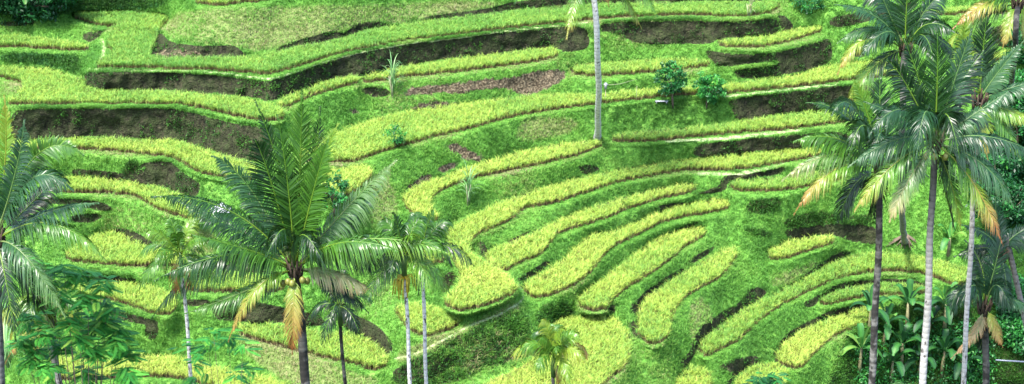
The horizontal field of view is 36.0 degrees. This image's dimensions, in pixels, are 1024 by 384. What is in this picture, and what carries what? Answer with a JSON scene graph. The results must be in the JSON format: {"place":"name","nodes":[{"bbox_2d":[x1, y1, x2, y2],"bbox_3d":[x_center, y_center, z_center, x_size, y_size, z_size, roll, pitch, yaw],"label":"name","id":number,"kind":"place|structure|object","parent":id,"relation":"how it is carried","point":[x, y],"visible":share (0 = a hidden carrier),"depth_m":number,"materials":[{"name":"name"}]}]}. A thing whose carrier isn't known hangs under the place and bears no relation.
{"place":"outdoors","nodes":[
{"label":"outdoors","id":0,"kind":"place"},
{"bbox_2d":[0,0,1023,383],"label":"hillside","id":1,"kind":"structure","parent":0,"point":[124,122],"depth_m":83.75,"materials":[{"name":"green plant"}]},
{"bbox_2d":[0,0,21,25],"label":"bush","id":2,"kind":"object","parent":1,"relation":"on","point":[16,2],"visible":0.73,"depth_m":90.25,"materials":[{"name":"green plant"}]},
{"bbox_2d":[3,291,60,367],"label":"rice paddy","id":3,"kind":"structure","parent":1,"relation":"on","point":[10,357],"depth_m":56.38,"materials":[{"name":"plant"}]},
{"bbox_2d":[0,0,69,25],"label":"bush","id":4,"kind":"object","parent":1,"relation":"on","point":[30,7],"visible":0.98,"depth_m":90.15,"materials":[{"name":"green plant"}]},
{"bbox_2d":[0,32,88,50],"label":"rice paddy","id":5,"kind":"structure","parent":1,"relation":"on","point":[15,40],"depth_m":88.31,"materials":[{"name":"green plant"}]},
{"bbox_2d":[2,264,101,383],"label":"tree","id":6,"kind":"object","parent":1,"relation":"on","point":[51,318],"visible":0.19,"depth_m":55.48,"materials":[{"name":"green plant"}]},
{"bbox_2d":[0,95,106,383],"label":"coconut palm","id":7,"kind":"object","parent":1,"relation":"on","point":[23,180],"visible":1,"depth_m":47.17,"materials":[{"name":"green plant"}]},
{"bbox_2d":[42,0,81,12],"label":"bush","id":8,"kind":"object","parent":1,"relation":"on","point":[55,5],"visible":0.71,"depth_m":90.67,"materials":[{"name":"green plant"}]},
{"bbox_2d":[4,257,148,383],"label":"tree","id":9,"kind":"object","parent":1,"relation":"on","point":[97,325],"visible":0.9,"depth_m":50.18,"materials":[{"name":"green plant"}]},
{"bbox_2d":[56,280,177,314],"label":"rice paddy","id":10,"kind":"structure","parent":1,"relation":"on","point":[150,301],"depth_m":74.12,"materials":[{"name":"green plant"}]},
{"bbox_2d":[64,230,187,266],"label":"rice paddy","id":11,"kind":"structure","parent":1,"relation":"on","point":[120,250],"depth_m":76.78,"materials":[{"name":"green plant"}]},
{"bbox_2d":[52,173,205,219],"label":"rice paddy","id":12,"kind":"structure","parent":1,"relation":"on","point":[96,185],"depth_m":79.16,"materials":[{"name":"green plant"}]},
{"bbox_2d":[12,134,257,179],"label":"rice paddy","id":13,"kind":"structure","parent":1,"relation":"on","point":[197,159],"depth_m":80.42,"materials":[{"name":"green plant"}]},
{"bbox_2d":[0,63,285,121],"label":"rice paddy","id":14,"kind":"structure","parent":1,"relation":"on","point":[58,87],"depth_m":82.42,"materials":[{"name":"green plant"}]},
{"bbox_2d":[58,352,287,383],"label":"rice paddy","id":15,"kind":"structure","parent":1,"relation":"on","point":[171,365],"depth_m":71.82,"materials":[{"name":"green plant"}]},
{"bbox_2d":[138,216,224,383],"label":"slim palm","id":16,"kind":"object","parent":1,"relation":"on","point":[177,239],"visible":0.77,"depth_m":51.88,"materials":[{"name":"green plant"}]},
{"bbox_2d":[167,327,263,383],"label":"tree","id":17,"kind":"object","parent":1,"relation":"on","point":[240,377],"visible":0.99,"depth_m":51.85,"materials":[{"name":"green plant"}]},
{"bbox_2d":[211,203,230,212],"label":"white sheet","id":18,"kind":"object","parent":1,"relation":"on","point":[220,208],"visible":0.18,"depth_m":76.36,"materials":[{"name":"fabric"}]},
{"bbox_2d":[195,0,264,5],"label":"rice paddy","id":19,"kind":"structure","parent":1,"relation":"on","point":[217,2],"depth_m":88.06,"materials":[{"name":"green plant"}]},
{"bbox_2d":[184,271,284,292],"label":"rice paddy","id":20,"kind":"structure","parent":1,"relation":"on","point":[236,285],"depth_m":74.22,"materials":[{"name":"green plant"}]},
{"bbox_2d":[150,91,452,383],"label":"coconut palm","id":21,"kind":"object","parent":1,"relation":"on","point":[300,221],"visible":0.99,"depth_m":50.72,"materials":[{"name":"green plant"}]},
{"bbox_2d":[238,320,391,370],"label":"rice paddy","id":22,"kind":"structure","parent":1,"relation":"on","point":[355,352],"depth_m":71.73,"materials":[{"name":"green plant"}]},
{"bbox_2d":[275,73,362,107],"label":"rice paddy","id":23,"kind":"structure","parent":1,"relation":"on","point":[315,89],"depth_m":84.18,"materials":[{"name":"green plant"}]},
{"bbox_2d":[317,169,349,215],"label":"shrub","id":24,"kind":"object","parent":1,"relation":"on","point":[342,186],"visible":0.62,"depth_m":74.43,"materials":[{"name":"green plant"}]},
{"bbox_2d":[308,269,373,383],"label":"slim palm","id":25,"kind":"object","parent":1,"relation":"on","point":[344,312],"visible":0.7,"depth_m":57.57,"materials":[{"name":"green plant"}]},
{"bbox_2d":[319,162,372,196],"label":"rice paddy","id":26,"kind":"structure","parent":1,"relation":"on","point":[357,175],"depth_m":77.25,"materials":[{"name":"green plant"}]},
{"bbox_2d":[376,49,402,98],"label":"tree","id":27,"kind":"object","parent":1,"relation":"on","point":[392,79],"visible":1,"depth_m":85.68,"materials":[{"name":"green plant"}]},
{"bbox_2d":[382,122,406,146],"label":"shrub","id":28,"kind":"object","parent":1,"relation":"on","point":[400,140],"visible":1,"depth_m":80.68,"materials":[{"name":"green plant"}]},
{"bbox_2d":[353,211,450,383],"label":"slim palm","id":29,"kind":"object","parent":1,"relation":"on","point":[413,234],"visible":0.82,"depth_m":51.23,"materials":[{"name":"green plant"}]},
{"bbox_2d":[392,300,462,336],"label":"rice paddy","id":30,"kind":"structure","parent":1,"relation":"on","point":[433,325],"depth_m":70.44,"materials":[{"name":"green plant"}]},
{"bbox_2d":[74,0,780,74],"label":"rice paddy","id":31,"kind":"structure","parent":1,"relation":"on","point":[135,38],"depth_m":90.25,"materials":[{"name":"green plant"}]},
{"bbox_2d":[380,209,474,383],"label":"slim palm","id":32,"kind":"object","parent":1,"relation":"on","point":[433,230],"visible":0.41,"depth_m":53.58,"materials":[{"name":"green plant"}]},
{"bbox_2d":[414,251,444,264],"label":"rice paddy","id":33,"kind":"structure","parent":1,"relation":"on","point":[440,260],"depth_m":74.25,"materials":[{"name":"green plant"}]},
{"bbox_2d":[361,43,560,82],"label":"rice paddy","id":34,"kind":"structure","parent":1,"relation":"on","point":[478,62],"depth_m":88.70,"materials":[{"name":"green plant"}]},
{"bbox_2d":[458,156,480,206],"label":"cane clump","id":35,"kind":"object","parent":1,"relation":"on","point":[468,189],"visible":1,"depth_m":79.85,"materials":[{"name":"green plant"}]},
{"bbox_2d":[401,138,602,219],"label":"rice paddy","id":36,"kind":"structure","parent":1,"relation":"on","point":[535,156],"depth_m":82.32,"materials":[{"name":"green plant"}]},
{"bbox_2d":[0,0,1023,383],"bbox_3d":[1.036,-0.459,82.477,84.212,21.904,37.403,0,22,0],"label":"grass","id":37,"kind":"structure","parent":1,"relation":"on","point":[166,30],"depth_m":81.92,"materials":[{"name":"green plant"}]},
{"bbox_2d":[0,0,1023,383],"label":"weeds","id":38,"kind":"object","parent":1,"relation":"on","point":[516,318],"visible":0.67,"depth_m":81.46,"materials":[{"name":"green plant"}]},
{"bbox_2d":[511,319,588,383],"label":"slim palm","id":39,"kind":"object","parent":1,"relation":"on","point":[546,341],"visible":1,"depth_m":51.37,"materials":[{"name":"green plant"}]},
{"bbox_2d":[483,313,635,383],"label":"rice paddy","id":40,"kind":"structure","parent":1,"relation":"on","point":[599,343],"depth_m":70.61,"materials":[{"name":"green plant"}]},
{"bbox_2d":[514,0,657,140],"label":"coconut palm","id":41,"kind":"object","parent":1,"relation":"on","point":[596,26],"visible":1,"depth_m":78.52,"materials":[{"name":"plant"}]},
{"bbox_2d":[483,181,697,270],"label":"rice paddy","id":42,"kind":"structure","parent":1,"relation":"on","point":[506,256],"depth_m":79.42,"materials":[{"name":"green plant"}]},
{"bbox_2d":[299,59,899,162],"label":"rice paddy","id":43,"kind":"structure","parent":1,"relation":"on","point":[367,136],"depth_m":85.83,"materials":[{"name":"green plant"}]},
{"bbox_2d":[604,79,635,100],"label":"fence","id":44,"kind":"object","parent":1,"relation":"on","point":[605,84],"visible":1,"depth_m":87.55,"materials":[{"name":"white wood"}]},
{"bbox_2d":[522,196,729,297],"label":"rice paddy","id":45,"kind":"structure","parent":1,"relation":"on","point":[600,246],"depth_m":78.07,"materials":[{"name":"green plant"}]},
{"bbox_2d":[439,145,821,310],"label":"rice paddy","id":46,"kind":"structure","parent":1,"relation":"on","point":[481,283],"depth_m":80.28,"materials":[{"name":"green plant"}]},
{"bbox_2d":[576,226,706,311],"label":"rice paddy","id":47,"kind":"structure","parent":1,"relation":"on","point":[637,265],"depth_m":77.72,"materials":[{"name":"green plant"}]},
{"bbox_2d":[573,55,709,75],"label":"rice paddy","id":48,"kind":"structure","parent":1,"relation":"on","point":[618,67],"depth_m":91.13,"materials":[{"name":"green plant"}]},
{"bbox_2d":[653,60,687,106],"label":"tree","id":49,"kind":"object","parent":1,"relation":"on","point":[671,87],"visible":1,"depth_m":87.54,"materials":[{"name":"green plant"}]},
{"bbox_2d":[634,244,738,344],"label":"rice paddy","id":50,"kind":"structure","parent":1,"relation":"on","point":[687,282],"depth_m":76.48,"materials":[{"name":"green plant"}]},
{"bbox_2d":[674,363,713,383],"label":"rice paddy","id":51,"kind":"structure","parent":1,"relation":"on","point":[702,373],"depth_m":73.47,"materials":[{"name":"green plant"}]},
{"bbox_2d":[692,71,726,107],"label":"tree","id":52,"kind":"object","parent":1,"relation":"on","point":[705,87],"visible":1,"depth_m":87.95,"materials":[{"name":"green plant"}]},
{"bbox_2d":[612,106,853,142],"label":"rice paddy","id":53,"kind":"structure","parent":1,"relation":"on","point":[808,118],"depth_m":87.80,"materials":[{"name":"green plant"}]},
{"bbox_2d":[746,0,755,16],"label":"cane clump","id":54,"kind":"object","parent":1,"relation":"on","point":[750,6],"visible":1,"depth_m":93.40,"materials":[{"name":"green plant"}]},
{"bbox_2d":[734,361,789,383],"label":"rice paddy","id":55,"kind":"structure","parent":1,"relation":"on","point":[765,370],"depth_m":75.39,"materials":[{"name":"green plant"}]},
{"bbox_2d":[742,372,790,383],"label":"tree","id":56,"kind":"object","parent":1,"relation":"on","point":[768,379],"visible":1,"depth_m":58.80,"materials":[{"name":"green plant"}]},
{"bbox_2d":[717,24,821,47],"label":"rice paddy","id":57,"kind":"structure","parent":1,"relation":"on","point":[786,36],"depth_m":92.62,"materials":[{"name":"green plant"}]},
{"bbox_2d":[728,167,846,191],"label":"rice paddy","id":58,"kind":"structure","parent":1,"relation":"on","point":[776,184],"depth_m":84.29,"materials":[{"name":"green plant"}]},
{"bbox_2d":[768,233,834,259],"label":"rice paddy","id":59,"kind":"structure","parent":1,"relation":"on","point":[787,249],"depth_m":83.08,"materials":[{"name":"green plant"}]},
{"bbox_2d":[790,0,831,14],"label":"bush","id":60,"kind":"object","parent":1,"relation":"on","point":[803,3],"visible":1,"depth_m":95.01,"materials":[{"name":"green plant"}]},
{"bbox_2d":[775,306,884,369],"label":"rice paddy","id":61,"kind":"structure","parent":1,"relation":"on","point":[824,328],"depth_m":78.41,"materials":[{"name":"green plant"}]},
{"bbox_2d":[696,249,967,356],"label":"rice paddy","id":62,"kind":"structure","parent":1,"relation":"on","point":[735,326],"depth_m":82.20,"materials":[{"name":"green plant"}]},
{"bbox_2d":[782,73,928,383],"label":"coconut palm","id":63,"kind":"object","parent":1,"relation":"on","point":[859,127],"visible":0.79,"depth_m":55.16,"materials":[{"name":"green plant"}]},
{"bbox_2d":[841,323,883,378],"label":"banana plant","id":64,"kind":"object","parent":1,"relation":"on","point":[863,340],"visible":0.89,"depth_m":78.94,"materials":[{"name":"green plant"}]},
{"bbox_2d":[849,285,891,333],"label":"banana plant","id":65,"kind":"object","parent":1,"relation":"on","point":[868,297],"visible":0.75,"depth_m":79.43,"materials":[{"name":"green plant"}]},
{"bbox_2d":[820,280,923,304],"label":"rice paddy","id":66,"kind":"structure","parent":1,"relation":"on","point":[857,293],"depth_m":81.83,"materials":[{"name":"green plant"}]},
{"bbox_2d":[870,302,909,347],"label":"banana plant","id":67,"kind":"object","parent":1,"relation":"on","point":[887,330],"visible":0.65,"depth_m":79.87,"materials":[{"name":"green plant"}]},
{"bbox_2d":[834,0,955,249],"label":"coconut palm","id":68,"kind":"object","parent":1,"relation":"on","point":[888,31],"visible":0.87,"depth_m":63.97,"materials":[{"name":"green plant"}]},
{"bbox_2d":[876,339,915,380],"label":"banana plant","id":69,"kind":"object","parent":1,"relation":"on","point":[900,366],"visible":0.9,"depth_m":80.04,"materials":[{"name":"green plant"}]},
{"bbox_2d":[888,319,921,362],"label":"banana plant","id":70,"kind":"object","parent":1,"relation":"on","point":[902,334],"visible":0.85,"depth_m":80.28,"materials":[{"name":"green plant"}]},
{"bbox_2d":[882,279,933,323],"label":"banana plant","id":71,"kind":"object","parent":1,"relation":"on","point":[909,293],"visible":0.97,"depth_m":80.51,"materials":[{"name":"green plant"}]},
{"bbox_2d":[904,334,938,379],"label":"banana plant","id":72,"kind":"object","parent":1,"relation":"on","point":[911,361],"visible":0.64,"depth_m":80.49,"materials":[{"name":"green plant"}]},
{"bbox_2d":[849,314,1000,383],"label":"undergrowth","id":73,"kind":"object","parent":1,"relation":"on","point":[970,374],"visible":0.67,"depth_m":81.19,"materials":[{"name":"green plant"}]},
{"bbox_2d":[913,305,951,335],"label":"banana plant","id":74,"kind":"object","parent":1,"relation":"on","point":[919,323],"visible":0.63,"depth_m":80.50,"materials":[{"name":"green plant"}]},
{"bbox_2d":[847,28,1023,383],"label":"coconut palm","id":75,"kind":"object","parent":1,"relation":"on","point":[936,114],"visible":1,"depth_m":50.69,"materials":[{"name":"green plant"}]},
{"bbox_2d":[928,328,969,378],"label":"banana plant","id":76,"kind":"object","parent":1,"relation":"on","point":[945,344],"visible":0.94,"depth_m":80.96,"materials":[{"name":"green plant"}]},
{"bbox_2d":[932,281,972,328],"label":"banana plant","id":77,"kind":"object","parent":1,"relation":"on","point":[947,315],"visible":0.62,"depth_m":80.61,"materials":[{"name":"green plant"}]},
{"bbox_2d":[938,222,966,256],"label":"banana plant","id":78,"kind":"object","parent":1,"relation":"on","point":[946,241],"visible":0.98,"depth_m":84.41,"materials":[{"name":"green plant"}]},
{"bbox_2d":[945,337,982,380],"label":"banana plant","id":79,"kind":"object","parent":1,"relation":"on","point":[957,369],"visible":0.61,"depth_m":80.75,"materials":[{"name":"green plant"}]},
{"bbox_2d":[921,3,1014,15],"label":"rice paddy","id":80,"kind":"structure","parent":1,"relation":"on","point":[951,10],"depth_m":90.81,"materials":[{"name":"green plant"}]},
{"bbox_2d":[940,14,1023,383],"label":"coconut palm","id":81,"kind":"object","parent":1,"relation":"on","point":[993,87],"visible":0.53,"depth_m":54.44,"materials":[{"name":"green plant"}]},
{"bbox_2d":[942,228,1023,383],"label":"coconut palm","id":82,"kind":"object","parent":1,"relation":"on","point":[984,281],"visible":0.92,"depth_m":59.73,"materials":[{"name":"green plant"}]},
{"bbox_2d":[948,0,1023,93],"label":"coconut palm","id":83,"kind":"object","parent":1,"relation":"on","point":[1013,17],"visible":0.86,"depth_m":67.64,"materials":[{"name":"yellow plant"}]},
{"bbox_2d":[953,196,1023,327],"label":"coconut palm","id":84,"kind":"object","parent":1,"relation":"on","point":[1015,235],"visible":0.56,"depth_m":61.20,"materials":[{"name":"green plant"}]},
{"bbox_2d":[961,109,1016,153],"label":"bush","id":85,"kind":"object","parent":1,"relation":"on","point":[988,129],"visible":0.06,"depth_m":85.50,"materials":[{"name":"green plant"}]},
{"bbox_2d":[961,147,1023,198],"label":"bush","id":86,"kind":"object","parent":1,"relation":"on","point":[1013,174],"visible":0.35,"depth_m":84.05,"materials":[{"name":"green plant"}]},
{"bbox_2d":[965,170,1023,229],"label":"bush","id":87,"kind":"object","parent":1,"relation":"on","point":[1009,212],"visible":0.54,"depth_m":83.08,"materials":[{"name":"green plant"}]},
{"bbox_2d":[972,104,1023,176],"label":"tree","id":88,"kind":"object","parent":1,"relation":"on","point":[1015,131],"visible":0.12,"depth_m":84.55,"materials":[{"name":"green plant"}]},
{"bbox_2d":[989,272,1023,321],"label":"bush","id":89,"kind":"object","parent":1,"relation":"on","point":[1006,312],"visible":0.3,"depth_m":81.34,"materials":[{"name":"green plant"}]},
{"bbox_2d":[992,48,1022,60],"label":"rice paddy","id":90,"kind":"structure","parent":1,"relation":"on","point":[1002,51],"depth_m":88.63,"materials":[{"name":"green plant"}]},
{"bbox_2d":[995,359,1023,362],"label":"pipe","id":91,"kind":"object","parent":1,"relation":"on","point":[1009,360],"visible":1,"depth_m":56.42,"materials":[{"name":"grey metal"}]},
{"bbox_2d":[998,311,1023,356],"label":"bush","id":92,"kind":"object","parent":1,"relation":"on","point":[1015,333],"visible":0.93,"depth_m":81.28,"materials":[{"name":"green plant"}]},
{"bbox_2d":[1000,19,1023,65],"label":"bush","id":93,"kind":"object","parent":1,"relation":"on","point":[1010,42],"visible":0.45,"depth_m":87.07,"materials":[{"name":"green plant"}]},
{"bbox_2d":[1002,69,1023,124],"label":"tree","id":94,"kind":"object","parent":1,"relation":"on","point":[1020,78],"visible":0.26,"depth_m":85.47,"materials":[{"name":"green plant"}]}
]}

